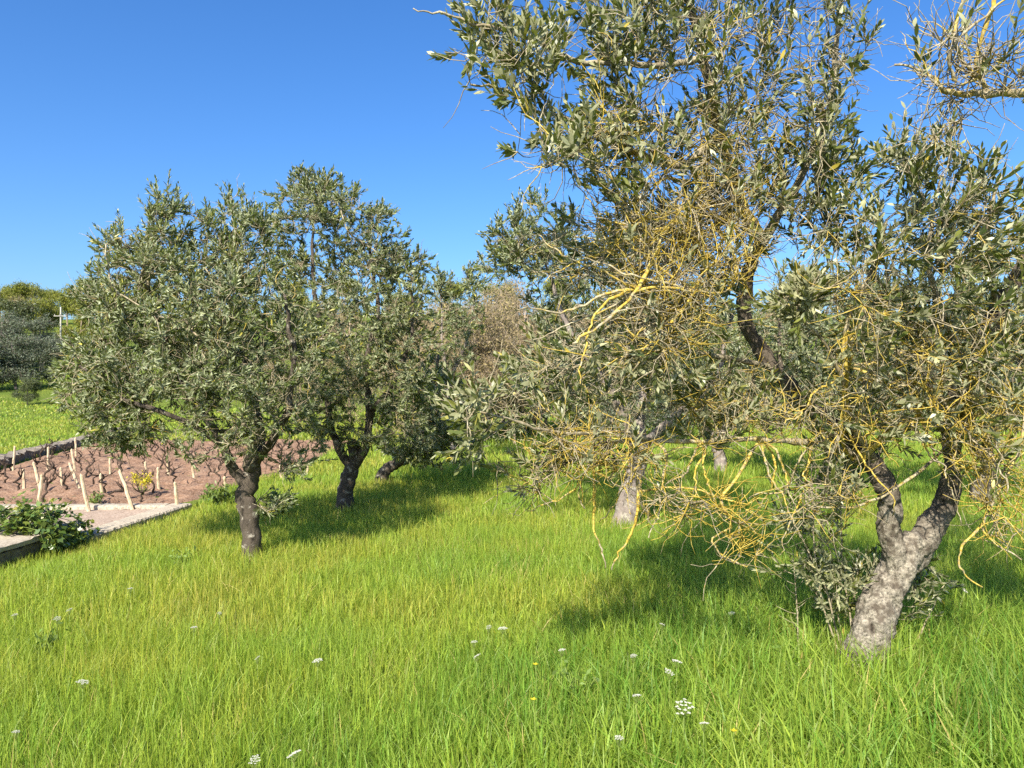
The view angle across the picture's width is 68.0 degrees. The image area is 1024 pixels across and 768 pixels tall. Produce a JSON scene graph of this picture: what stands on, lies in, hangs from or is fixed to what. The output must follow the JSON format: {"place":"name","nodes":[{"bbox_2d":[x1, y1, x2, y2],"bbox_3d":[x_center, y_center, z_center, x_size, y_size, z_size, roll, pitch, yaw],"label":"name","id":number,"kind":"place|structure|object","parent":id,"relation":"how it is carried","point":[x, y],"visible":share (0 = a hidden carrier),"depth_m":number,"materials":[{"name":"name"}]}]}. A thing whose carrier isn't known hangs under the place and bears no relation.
{"place":"outdoors","nodes":[
{"label":"outdoors","id":0,"kind":"place"},
{"bbox_2d":[0,314,1023,767],"bbox_3d":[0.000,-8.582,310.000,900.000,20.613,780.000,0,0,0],"label":"ground","id":1,"kind":"structure","parent":0,"point":[50,396],"depth_m":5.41,"materials":[{"name":"green plant"}]},
{"bbox_2d":[0,339,11,383],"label":"olive tree","id":2,"kind":"object","parent":1,"relation":"on","point":[2,349],"visible":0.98,"depth_m":50.63,"materials":[{"name":"green plant"}]},
{"bbox_2d":[0,286,17,317],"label":"oak tree","id":3,"kind":"object","parent":1,"relation":"on","point":[6,291],"visible":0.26,"depth_m":95.16,"materials":[{"name":"green plant"}]},
{"bbox_2d":[0,308,28,362],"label":"olive tree","id":4,"kind":"object","parent":1,"relation":"on","point":[4,324],"visible":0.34,"depth_m":62.71,"materials":[{"name":"green plant"}]},
{"bbox_2d":[11,730,19,767],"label":"wildflower","id":5,"kind":"object","parent":1,"relation":"on","point":[15,733],"visible":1,"depth_m":3.25,"materials":[{"name":"white plant"}]},
{"bbox_2d":[0,295,44,349],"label":"evergreen tree","id":6,"kind":"object","parent":1,"relation":"on","point":[20,308],"visible":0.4,"depth_m":71.97,"materials":[{"name":"green plant"}]},
{"bbox_2d":[0,329,49,389],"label":"olive tree","id":7,"kind":"object","parent":1,"relation":"on","point":[11,361],"visible":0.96,"depth_m":51.72,"materials":[{"name":"green plant"}]},
{"bbox_2d":[10,377,42,404],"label":"bush","id":8,"kind":"object","parent":1,"relation":"on","point":[30,383],"visible":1,"depth_m":43.86,"materials":[{"name":"green plant"}]},
{"bbox_2d":[7,278,46,313],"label":"oak tree","id":9,"kind":"object","parent":1,"relation":"on","point":[22,289],"visible":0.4,"depth_m":93.59,"materials":[{"name":"green plant"}]},
{"bbox_2d":[36,474,43,505],"bbox_3d":[-6.231,1.461,10.008,0.127,0.566,0.054,0,0,26],"label":"vine stake","id":10,"kind":"object","parent":1,"relation":"on","point":[40,488],"visible":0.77,"depth_m":9.99,"materials":[{"name":"beige wood"}]},
{"bbox_2d":[9,309,72,371],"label":"olive tree","id":11,"kind":"object","parent":1,"relation":"on","point":[36,325],"visible":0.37,"depth_m":61.39,"materials":[{"name":"green plant"}]},
{"bbox_2d":[0,521,85,567],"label":"wall","id":12,"kind":"structure","parent":1,"relation":"on","point":[15,544],"depth_m":7.31,"materials":[{"name":"grey stone"}]},
{"bbox_2d":[0,483,99,557],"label":"ivy plant","id":13,"kind":"object","parent":12,"relation":"on","point":[54,539],"visible":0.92,"depth_m":7.64,"materials":[{"name":"green plant"}]},
{"bbox_2d":[17,621,69,660],"bbox_3d":[-2.845,1.614,4.664,0.218,0.288,0.301,0,0,23],"label":"leafy weed","id":14,"kind":"object","parent":1,"relation":"on","point":[51,637],"visible":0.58,"depth_m":4.63,"materials":[{"name":"green plant"}]},
{"bbox_2d":[23,293,64,334],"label":"oak tree","id":15,"kind":"object","parent":1,"relation":"on","point":[49,305],"visible":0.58,"depth_m":80.40,"materials":[{"name":"green plant"}]},
{"bbox_2d":[36,286,64,317],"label":"oak tree","id":16,"kind":"object","parent":1,"relation":"on","point":[47,290],"visible":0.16,"depth_m":109.96,"materials":[{"name":"green plant"}]},
{"bbox_2d":[28,332,80,385],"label":"olive tree","id":17,"kind":"object","parent":1,"relation":"on","point":[50,349],"visible":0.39,"depth_m":53.03,"materials":[{"name":"green plant"}]},
{"bbox_2d":[46,284,80,325],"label":"oak tree","id":18,"kind":"object","parent":1,"relation":"on","point":[63,302],"visible":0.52,"depth_m":93.90,"materials":[{"name":"green plant"}]},
{"bbox_2d":[0,427,129,467],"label":"stone wall","id":19,"kind":"structure","parent":1,"relation":"on","point":[22,454],"depth_m":17.85,"materials":[{"name":"grey stone"}]},
{"bbox_2d":[54,297,99,338],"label":"oak tree","id":20,"kind":"object","parent":1,"relation":"on","point":[81,326],"visible":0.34,"depth_m":79.33,"materials":[{"name":"green plant"}]},
{"bbox_2d":[76,679,88,717],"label":"wildflower","id":21,"kind":"object","parent":1,"relation":"on","point":[82,686],"visible":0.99,"depth_m":3.81,"materials":[{"name":"white plant"}]},
{"bbox_2d":[80,474,90,510],"bbox_3d":[-5.619,1.463,10.006,0.141,0.569,0.056,0,0,-21],"label":"vine stake","id":22,"kind":"object","parent":1,"relation":"on","point":[84,492],"visible":0.91,"depth_m":9.99,"materials":[{"name":"beige wood"}]},
{"bbox_2d":[70,276,104,318],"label":"oak tree","id":23,"kind":"object","parent":1,"relation":"on","point":[77,281],"visible":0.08,"depth_m":99.78,"materials":[{"name":"green plant"}]},
{"bbox_2d":[0,503,191,544],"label":"concrete slab","id":24,"kind":"structure","parent":1,"relation":"on","point":[107,518],"depth_m":9.75,"materials":[{"name":"beige concrete"}]},
{"bbox_2d":[86,290,143,346],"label":"evergreen tree","id":25,"kind":"object","parent":1,"relation":"on","point":[122,336],"visible":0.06,"depth_m":74.00,"materials":[{"name":"green plant"}]},
{"bbox_2d":[118,469,133,509],"bbox_3d":[-5.132,1.443,10.123,0.224,0.622,0.055,0,0,-14],"label":"vine stake","id":26,"kind":"object","parent":1,"relation":"on","point":[129,499],"visible":0.92,"depth_m":10.11,"materials":[{"name":"beige wood"}]},
{"bbox_2d":[131,280,166,299],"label":"oak tree","id":27,"kind":"object","parent":1,"relation":"on","point":[134,285],"visible":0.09,"depth_m":103.71,"materials":[{"name":"green plant"}]},
{"bbox_2d":[133,311,199,375],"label":"evergreen tree","id":28,"kind":"object","parent":1,"relation":"on","point":[163,351],"visible":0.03,"depth_m":59.43,"materials":[{"name":"green plant"}]},
{"bbox_2d":[0,439,360,508],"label":"vineyard soil","id":29,"kind":"structure","parent":1,"relation":"on","point":[191,489],"depth_m":13.91,"materials":[{"name":"brown soil"}]},
{"bbox_2d":[12,446,15,470],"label":"vine stake","id":30,"kind":"object","parent":29,"relation":"on","point":[13,459],"visible":0.91,"depth_m":14.92,"materials":[{"name":"beige wood"}]},
{"bbox_2d":[13,465,24,489],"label":"grape vine","id":31,"kind":"object","parent":29,"relation":"on","point":[18,479],"visible":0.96,"depth_m":11.76,"materials":[{"name":"black wood"}]},
{"bbox_2d":[22,469,25,488],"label":"vine stake","id":32,"kind":"object","parent":29,"relation":"on","point":[23,481],"visible":0.72,"depth_m":12.10,"materials":[{"name":"beige wood"}]},
{"bbox_2d":[32,462,42,489],"bbox_3d":[-7.354,1.473,11.783,0.158,0.547,0.058,0,0,-16],"label":"vine stake","id":33,"kind":"object","parent":29,"relation":"on","point":[36,472],"visible":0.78,"depth_m":11.76,"materials":[{"name":"beige wood"}]},
{"bbox_2d":[35,473,58,502],"bbox_3d":[-6.706,1.513,10.879,0.325,0.485,0.270,0,0,9],"label":"grape vine","id":34,"kind":"object","parent":29,"relation":"on","point":[47,482],"visible":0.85,"depth_m":10.81,"materials":[{"name":"black wood"}]},
{"bbox_2d":[37,459,60,481],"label":"grape vine","id":35,"kind":"object","parent":29,"relation":"on","point":[48,470],"visible":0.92,"depth_m":12.74,"materials":[{"name":"black wood"}]},
{"bbox_2d":[51,465,74,489],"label":"grape vine","id":36,"kind":"object","parent":29,"relation":"on","point":[63,481],"visible":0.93,"depth_m":11.87,"materials":[{"name":"black wood"}]},
{"bbox_2d":[70,449,76,470],"bbox_3d":[-8.260,1.479,14.316,0.121,0.525,0.054,0,0,-30],"label":"vine stake","id":37,"kind":"object","parent":29,"relation":"on","point":[73,459],"visible":0.84,"depth_m":14.30,"materials":[{"name":"beige wood"}]},
{"bbox_2d":[68,463,81,488],"bbox_3d":[-6.963,1.492,12.113,0.208,0.488,0.059,0,0,-7],"label":"vine stake","id":38,"kind":"object","parent":29,"relation":"on","point":[75,477],"visible":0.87,"depth_m":12.10,"materials":[{"name":"beige wood"}]},
{"bbox_2d":[81,455,100,477],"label":"grape vine","id":39,"kind":"object","parent":29,"relation":"on","point":[87,467],"visible":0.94,"depth_m":13.65,"materials":[{"name":"black wood"}]},
{"bbox_2d":[87,463,98,483],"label":"grape vine","id":40,"kind":"object","parent":29,"relation":"on","point":[91,474],"visible":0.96,"depth_m":12.68,"materials":[{"name":"black wood"}]},
{"bbox_2d":[87,491,109,503],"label":"leafy weed","id":41,"kind":"object","parent":29,"relation":"on","point":[96,499],"visible":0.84,"depth_m":10.47,"materials":[{"name":"green plant"}]},
{"bbox_2d":[96,464,115,492],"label":"grape vine","id":42,"kind":"object","parent":29,"relation":"on","point":[104,489],"visible":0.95,"depth_m":11.61,"materials":[{"name":"black wood"}]},
{"bbox_2d":[107,478,129,496],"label":"grape vine","id":43,"kind":"object","parent":29,"relation":"on","point":[121,489],"visible":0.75,"depth_m":10.90,"materials":[{"name":"black wood"}]},
{"bbox_2d":[126,470,153,494],"bbox_3d":[-5.548,1.492,11.325,0.380,0.418,0.265,0,0,0],"label":"wild mustard","id":44,"kind":"object","parent":29,"relation":"on","point":[145,481],"visible":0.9,"depth_m":11.31,"materials":[{"name":"yellow plant"}]},
{"bbox_2d":[129,473,152,501],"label":"grape vine","id":45,"kind":"object","parent":29,"relation":"on","point":[141,494],"visible":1,"depth_m":10.65,"materials":[{"name":"black wood"}]},
{"bbox_2d":[138,468,154,492],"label":"grape vine","id":46,"kind":"object","parent":29,"relation":"on","point":[152,482],"visible":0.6,"depth_m":11.61,"materials":[{"name":"black wood"}]},
{"bbox_2d":[156,467,160,489],"bbox_3d":[-5.599,1.516,12.026,0.058,0.409,0.082,0,0,0],"label":"vine stake","id":47,"kind":"object","parent":29,"relation":"on","point":[158,479],"visible":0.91,"depth_m":12.01,"materials":[{"name":"beige wood"}]},
{"bbox_2d":[166,459,182,482],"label":"grape vine","id":48,"kind":"object","parent":29,"relation":"on","point":[174,469],"visible":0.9,"depth_m":12.50,"materials":[{"name":"black wood"}]},
{"bbox_2d":[173,481,178,504],"bbox_3d":[-4.530,1.517,10.246,0.054,0.410,0.082,0,0,20],"label":"vine stake","id":49,"kind":"object","parent":29,"relation":"on","point":[176,493],"visible":0.84,"depth_m":10.23,"materials":[{"name":"beige wood"}]},
{"bbox_2d":[168,545,195,569],"bbox_3d":[-3.019,1.615,6.925,0.186,0.243,0.295,0,0,0],"label":"leafy weed","id":50,"kind":"object","parent":1,"relation":"on","point":[182,560],"visible":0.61,"depth_m":6.93,"materials":[{"name":"green plant"}]},
{"bbox_2d":[41,169,341,562],"bbox_3d":[-3.039,-0.138,7.172,3.052,3.834,2.187,0,0,0],"label":"olive tree","id":51,"kind":"object","parent":1,"relation":"on","point":[110,299],"visible":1,"depth_m":6.94,"materials":[{"name":"green plant"}]},
{"bbox_2d":[201,481,236,504],"bbox_3d":[-4.047,1.529,10.552,0.518,0.362,0.519,0,0,-18],"label":"leafy weed","id":52,"kind":"object","parent":1,"relation":"on","point":[218,496],"visible":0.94,"depth_m":10.43,"materials":[{"name":"green plant"}]},
{"bbox_2d":[211,316,288,400],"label":"evergreen tree","id":53,"kind":"object","parent":1,"relation":"on","point":[250,358],"visible":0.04,"depth_m":49.66,"materials":[{"name":"green plant"}]},
{"bbox_2d":[233,281,266,318],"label":"oak tree","id":54,"kind":"object","parent":1,"relation":"on","point":[252,306],"visible":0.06,"depth_m":91.76,"materials":[{"name":"green plant"}]},
{"bbox_2d":[248,754,259,767],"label":"wildflower","id":55,"kind":"object","parent":1,"relation":"on","point":[254,763],"visible":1,"depth_m":3.01,"materials":[{"name":"white plant"}]},
{"bbox_2d":[267,484,297,513],"bbox_3d":[-2.959,1.500,9.646,0.476,0.444,0.499,0,0,0],"label":"leafy weed","id":56,"kind":"object","parent":1,"relation":"on","point":[275,493],"visible":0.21,"depth_m":9.68,"materials":[{"name":"green plant"}]},
{"bbox_2d":[259,281,310,320],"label":"oak tree","id":57,"kind":"object","parent":1,"relation":"on","point":[302,290],"visible":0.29,"depth_m":90.14,"materials":[{"name":"green plant"}]},
{"bbox_2d":[251,329,330,422],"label":"bare tree","id":58,"kind":"object","parent":1,"relation":"on","point":[271,366],"visible":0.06,"depth_m":32.76,"materials":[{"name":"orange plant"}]},
{"bbox_2d":[287,750,300,767],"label":"wildflower","id":59,"kind":"object","parent":1,"relation":"on","point":[294,758],"visible":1,"depth_m":3.07,"materials":[{"name":"white plant"}]},
{"bbox_2d":[286,298,344,350],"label":"evergreen tree","id":60,"kind":"object","parent":1,"relation":"on","point":[312,315],"visible":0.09,"depth_m":68.76,"materials":[{"name":"green plant"}]},
{"bbox_2d":[306,296,382,423],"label":"bare tree","id":61,"kind":"object","parent":1,"relation":"on","point":[343,332],"visible":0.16,"depth_m":30.81,"materials":[{"name":"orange plant"}]},
{"bbox_2d":[325,277,370,325],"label":"oak tree","id":62,"kind":"object","parent":1,"relation":"on","point":[345,303],"visible":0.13,"depth_m":94.07,"materials":[{"name":"green plant"}]},
{"bbox_2d":[245,160,453,512],"bbox_3d":[-2.216,-0.630,10.241,3.171,4.779,2.148,0,0,30],"label":"olive tree","id":63,"kind":"object","parent":1,"relation":"on","point":[322,214],"visible":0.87,"depth_m":9.95,"materials":[{"name":"green plant"}]},
{"bbox_2d":[336,307,422,421],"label":"bare tree","id":64,"kind":"object","parent":1,"relation":"on","point":[378,357],"visible":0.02,"depth_m":28.56,"materials":[{"name":"orange plant"}]},
{"bbox_2d":[381,292,410,322],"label":"oak tree","id":65,"kind":"object","parent":1,"relation":"on","point":[393,293],"visible":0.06,"depth_m":87.68,"materials":[{"name":"green plant"}]},
{"bbox_2d":[356,293,451,433],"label":"bare tree","id":66,"kind":"object","parent":1,"relation":"on","point":[431,305],"visible":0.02,"depth_m":25.26,"materials":[{"name":"orange plant"}]},
{"bbox_2d":[372,322,446,427],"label":"olive tree","id":67,"kind":"object","parent":1,"relation":"on","point":[390,401],"visible":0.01,"depth_m":26.40,"materials":[{"name":"green plant"}]},
{"bbox_2d":[382,295,468,409],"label":"bare tree","id":68,"kind":"object","parent":1,"relation":"on","point":[406,337],"visible":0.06,"depth_m":23.34,"materials":[{"name":"orange plant"}]},
{"bbox_2d":[374,347,488,482],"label":"olive tree","id":69,"kind":"object","parent":1,"relation":"on","point":[413,453],"visible":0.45,"depth_m":12.51,"materials":[{"name":"green plant"}]},
{"bbox_2d":[386,299,506,437],"bbox_3d":[-2.028,-0.289,20.662,3.648,4.631,3.445,0,0,-39],"label":"olive tree","id":70,"kind":"object","parent":1,"relation":"on","point":[423,358],"visible":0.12,"depth_m":20.75,"materials":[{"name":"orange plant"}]},
{"bbox_2d":[412,258,490,464],"bbox_3d":[-1.213,-0.418,15.500,1.576,4.370,1.337,0,0,20],"label":"olive tree","id":71,"kind":"object","parent":1,"relation":"on","point":[452,320],"visible":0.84,"depth_m":15.40,"materials":[{"name":"green plant"}]},
{"bbox_2d":[436,279,466,317],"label":"oak tree","id":72,"kind":"object","parent":1,"relation":"on","point":[460,293],"visible":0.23,"depth_m":91.41,"materials":[{"name":"green plant"}]},
{"bbox_2d":[425,288,526,419],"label":"bare tree","id":73,"kind":"object","parent":1,"relation":"on","point":[487,330],"visible":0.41,"depth_m":19.46,"materials":[{"name":"orange plant"}]},
{"bbox_2d":[430,275,530,435],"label":"bare tree","id":74,"kind":"object","parent":1,"relation":"on","point":[503,306],"visible":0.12,"depth_m":21.38,"materials":[{"name":"orange plant"}]},
{"bbox_2d":[433,293,545,431],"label":"bare tree","id":75,"kind":"object","parent":1,"relation":"on","point":[504,335],"visible":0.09,"depth_m":22.97,"materials":[{"name":"orange plant"}]},
{"bbox_2d":[470,277,520,310],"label":"oak tree","id":76,"kind":"object","parent":1,"relation":"on","point":[488,288],"visible":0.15,"depth_m":89.33,"materials":[{"name":"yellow plant"}]},
{"bbox_2d":[464,275,540,431],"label":"bare tree","id":77,"kind":"object","parent":1,"relation":"on","point":[515,284],"visible":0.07,"depth_m":25.57,"materials":[{"name":"orange plant"}]},
{"bbox_2d":[451,315,576,444],"bbox_3d":[-0.082,-0.051,20.436,3.801,3.816,3.173,0,0,-44],"label":"bare tree","id":78,"kind":"object","parent":1,"relation":"on","point":[519,338],"visible":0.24,"depth_m":20.19,"materials":[{"name":"orange plant"}]},
{"bbox_2d":[474,277,557,438],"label":"bare tree","id":79,"kind":"object","parent":1,"relation":"on","point":[525,316],"visible":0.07,"depth_m":24.39,"materials":[{"name":"orange plant"}]},
{"bbox_2d":[498,298,598,431],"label":"olive tree","id":80,"kind":"object","parent":1,"relation":"on","point":[556,325],"visible":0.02,"depth_m":25.27,"materials":[{"name":"green plant"}]},
{"bbox_2d":[540,278,578,320],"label":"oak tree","id":81,"kind":"object","parent":1,"relation":"on","point":[548,283],"visible":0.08,"depth_m":87.33,"materials":[{"name":"green plant"}]},
{"bbox_2d":[513,326,619,431],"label":"olive tree","id":82,"kind":"object","parent":1,"relation":"on","point":[543,415],"visible":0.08,"depth_m":23.44,"materials":[{"name":"green plant"}]},
{"bbox_2d":[552,660,599,709],"bbox_3d":[0.330,1.569,3.876,0.258,0.326,0.194,0,0,-35],"label":"leafy weed","id":83,"kind":"object","parent":1,"relation":"on","point":[571,687],"visible":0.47,"depth_m":3.87,"materials":[{"name":"green plant"}]},
{"bbox_2d":[544,303,621,426],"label":"bare tree","id":84,"kind":"object","parent":1,"relation":"on","point":[585,320],"visible":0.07,"depth_m":25.55,"materials":[{"name":"orange plant"}]},
{"bbox_2d":[615,735,623,767],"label":"wildflower","id":85,"kind":"object","parent":1,"relation":"on","point":[620,737],"visible":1,"depth_m":2.92,"materials":[{"name":"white plant"}]},
{"bbox_2d":[473,183,775,530],"bbox_3d":[1.360,-0.301,8.982,3.670,4.198,2.363,0,0,-15],"label":"olive tree","id":86,"kind":"object","parent":1,"relation":"on","point":[509,249],"visible":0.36,"depth_m":8.66,"materials":[{"name":"green plant"}]},
{"bbox_2d":[632,694,640,737],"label":"wildflower","id":87,"kind":"object","parent":1,"relation":"on","point":[637,700],"visible":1,"depth_m":3.32,"materials":[{"name":"white plant"}]},
{"bbox_2d":[608,297,685,429],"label":"bare tree","id":88,"kind":"object","parent":1,"relation":"on","point":[632,372],"visible":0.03,"depth_m":27.04,"materials":[{"name":"orange plant"}]},
{"bbox_2d":[601,332,698,438],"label":"olive tree","id":89,"kind":"object","parent":1,"relation":"on","point":[648,419],"visible":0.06,"depth_m":21.35,"materials":[{"name":"green plant"}]},
{"bbox_2d":[665,668,674,708],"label":"wildflower","id":90,"kind":"object","parent":1,"relation":"on","point":[668,675],"visible":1,"depth_m":3.59,"materials":[{"name":"white plant"}]},
{"bbox_2d":[672,659,681,697],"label":"wildflower","id":91,"kind":"object","parent":1,"relation":"on","point":[673,660],"visible":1,"depth_m":3.73,"materials":[{"name":"white plant"}]},
{"bbox_2d":[675,698,694,752],"bbox_3d":[0.727,1.522,3.209,0.087,0.357,0.079,0,0,0],"label":"wildflower","id":92,"kind":"object","parent":1,"relation":"on","point":[684,713],"visible":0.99,"depth_m":3.21,"materials":[{"name":"white plant"}]},
{"bbox_2d":[699,722,708,767],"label":"wildflower","id":93,"kind":"object","parent":1,"relation":"on","point":[702,723],"visible":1,"depth_m":3.05,"materials":[{"name":"white plant"}]},
{"bbox_2d":[413,0,1023,682],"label":"olive tree","id":94,"kind":"object","parent":1,"relation":"on","point":[903,560],"visible":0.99,"depth_m":3.62,"materials":[{"name":"green plant"}]},
{"bbox_2d":[639,309,806,471],"bbox_3d":[4.010,0.120,14.506,2.743,3.292,3.020,0,0,38],"label":"olive tree","id":95,"kind":"object","parent":1,"relation":"on","point":[720,459],"visible":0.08,"depth_m":14.35,"materials":[{"name":"green plant"}]},
{"bbox_2d":[706,290,796,427],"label":"bare tree","id":96,"kind":"object","parent":1,"relation":"on","point":[769,316],"visible":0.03,"depth_m":27.57,"materials":[{"name":"orange plant"}]},
{"bbox_2d":[774,541,809,644],"bbox_3d":[1.618,1.303,4.368,0.217,0.794,0.212,0,0,-27],"label":"shoot","id":97,"kind":"object","parent":1,"relation":"on","point":[796,608],"visible":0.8,"depth_m":4.35,"materials":[{"name":"green plant"}]},
{"bbox_2d":[773,314,865,418],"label":"olive tree","id":98,"kind":"object","parent":1,"relation":"on","point":[834,320],"visible":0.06,"depth_m":29.71,"materials":[{"name":"green plant"}]},
{"bbox_2d":[732,250,912,486],"bbox_3d":[5.085,-0.224,12.176,3.359,3.988,2.604,0,0,0],"label":"olive tree","id":99,"kind":"object","parent":1,"relation":"on","point":[778,349],"visible":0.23,"depth_m":11.98,"materials":[{"name":"green plant"}]},
{"bbox_2d":[820,329,947,428],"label":"olive tree","id":100,"kind":"object","parent":1,"relation":"on","point":[890,403],"visible":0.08,"depth_m":26.34,"materials":[{"name":"green plant"}]},
{"bbox_2d":[824,234,1023,507],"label":"olive tree","id":101,"kind":"object","parent":1,"relation":"on","point":[972,488],"visible":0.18,"depth_m":10.33,"materials":[{"name":"green plant"}]},
{"bbox_2d":[908,316,997,412],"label":"olive tree","id":102,"kind":"object","parent":1,"relation":"on","point":[965,340],"visible":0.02,"depth_m":29.52,"materials":[{"name":"green plant"}]},
{"bbox_2d":[976,297,1023,427],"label":"olive tree","id":103,"kind":"object","parent":1,"relation":"on","point":[1010,380],"visible":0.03,"depth_m":25.94,"materials":[{"name":"green plant"}]},
{"bbox_2d":[0,0,1023,319],"label":"sky","id":104,"kind":"structure","parent":0,"point":[99,99],"materials":[{"name":"blue"}]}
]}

